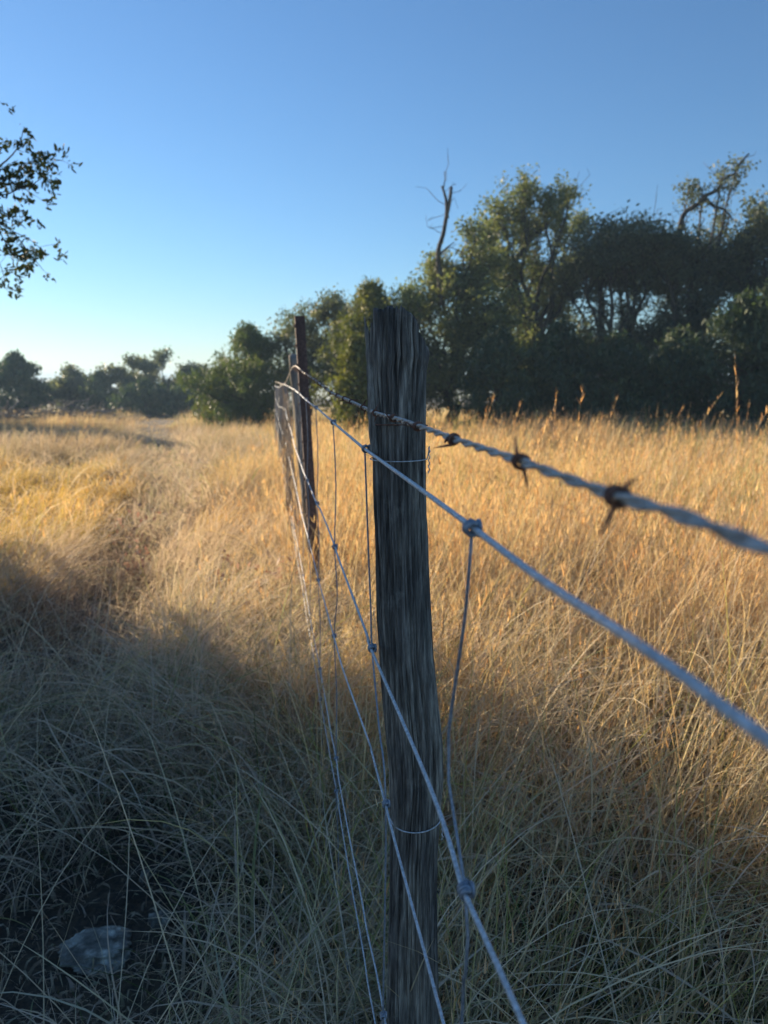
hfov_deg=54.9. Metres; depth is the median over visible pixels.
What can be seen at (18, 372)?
juniper
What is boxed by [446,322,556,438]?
juniper
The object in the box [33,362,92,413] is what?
oak tree
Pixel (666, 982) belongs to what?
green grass
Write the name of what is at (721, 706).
woven wire fence
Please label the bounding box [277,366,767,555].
barbed wire
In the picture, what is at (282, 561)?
dry weed
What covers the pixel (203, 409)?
juniper
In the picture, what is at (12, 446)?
brown grass
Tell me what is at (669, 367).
juniper
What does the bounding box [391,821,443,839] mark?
tie wire
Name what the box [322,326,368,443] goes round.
shrub
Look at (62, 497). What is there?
yellow grass
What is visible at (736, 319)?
juniper
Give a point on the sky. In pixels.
(244, 160)
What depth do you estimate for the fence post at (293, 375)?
3.78 m
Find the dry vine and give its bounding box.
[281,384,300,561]
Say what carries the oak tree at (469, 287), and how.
on the ground at (76, 919)
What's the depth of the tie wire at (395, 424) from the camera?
0.83 m
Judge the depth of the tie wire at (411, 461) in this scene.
0.85 m
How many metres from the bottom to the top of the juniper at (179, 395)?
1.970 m
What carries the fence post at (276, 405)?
on the ground at (76, 919)
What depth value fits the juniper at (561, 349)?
15.35 m
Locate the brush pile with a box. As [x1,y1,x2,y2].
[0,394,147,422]
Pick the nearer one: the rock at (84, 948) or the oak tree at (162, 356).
the rock at (84, 948)
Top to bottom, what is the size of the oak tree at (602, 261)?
6.158 m
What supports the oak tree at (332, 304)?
on the ground at (76, 919)
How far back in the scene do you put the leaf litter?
1.65 m
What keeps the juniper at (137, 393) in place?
on the ground at (76, 919)
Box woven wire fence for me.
[275,384,767,1023]
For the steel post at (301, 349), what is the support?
on the ground at (76, 919)
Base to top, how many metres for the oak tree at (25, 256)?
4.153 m
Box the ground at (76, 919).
[0,399,767,1023]
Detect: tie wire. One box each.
[370,446,430,472]
[375,424,427,425]
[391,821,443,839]
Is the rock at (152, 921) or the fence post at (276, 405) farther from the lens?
the fence post at (276, 405)
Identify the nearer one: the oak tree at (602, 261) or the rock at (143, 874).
the rock at (143, 874)
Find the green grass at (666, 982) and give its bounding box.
[0,584,767,1023]
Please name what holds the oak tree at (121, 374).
on the ground at (76, 919)
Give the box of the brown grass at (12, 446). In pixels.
[0,405,368,704]
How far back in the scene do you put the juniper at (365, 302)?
16.28 m
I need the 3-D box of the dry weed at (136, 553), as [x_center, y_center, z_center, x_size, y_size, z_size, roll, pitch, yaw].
[-1.540,0.321,4.595,0.238,0.312,0.190,0,10,0]
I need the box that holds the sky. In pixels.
[0,0,767,398]
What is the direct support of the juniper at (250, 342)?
on the ground at (76, 919)
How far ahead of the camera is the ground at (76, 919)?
1.74 m
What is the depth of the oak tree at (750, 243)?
15.69 m
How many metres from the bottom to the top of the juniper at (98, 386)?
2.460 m
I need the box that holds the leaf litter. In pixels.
[0,785,366,1023]
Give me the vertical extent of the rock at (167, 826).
0.063 m
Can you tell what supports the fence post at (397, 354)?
on the ground at (76, 919)
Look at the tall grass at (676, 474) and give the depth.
2.28 m
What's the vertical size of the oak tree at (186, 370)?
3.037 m
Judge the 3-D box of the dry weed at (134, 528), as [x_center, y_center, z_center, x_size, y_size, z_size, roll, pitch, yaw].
[-1.814,0.128,5.466,0.244,0.388,0.495,8,13,38]
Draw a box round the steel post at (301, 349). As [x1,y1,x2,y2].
[293,316,322,616]
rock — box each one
[58,925,132,976]
[139,869,152,883]
[148,909,171,928]
[163,816,183,838]
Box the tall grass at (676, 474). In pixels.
[0,350,767,1023]
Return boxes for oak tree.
[0,102,82,299]
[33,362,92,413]
[95,352,168,414]
[133,345,188,414]
[166,360,212,405]
[264,283,351,426]
[376,159,540,429]
[457,163,596,422]
[532,186,712,411]
[622,152,763,420]
[701,184,767,386]
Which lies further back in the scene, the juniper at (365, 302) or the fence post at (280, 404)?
the juniper at (365, 302)
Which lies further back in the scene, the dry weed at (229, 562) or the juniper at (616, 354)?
the juniper at (616, 354)
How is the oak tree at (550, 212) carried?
on the ground at (76, 919)
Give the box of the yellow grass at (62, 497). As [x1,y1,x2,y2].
[0,444,298,606]
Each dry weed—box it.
[105,504,160,554]
[115,539,150,588]
[186,549,247,598]
[237,549,298,611]
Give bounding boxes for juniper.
[0,349,54,413]
[78,368,121,415]
[107,377,176,416]
[145,379,203,416]
[166,319,293,430]
[192,365,243,428]
[308,275,426,431]
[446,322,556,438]
[506,312,613,433]
[548,329,675,439]
[606,323,738,442]
[677,286,767,447]
[722,278,767,443]
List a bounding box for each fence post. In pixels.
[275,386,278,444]
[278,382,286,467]
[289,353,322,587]
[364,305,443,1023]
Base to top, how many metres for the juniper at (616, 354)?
2.517 m
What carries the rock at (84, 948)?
on the ground at (76, 919)
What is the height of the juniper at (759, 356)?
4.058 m

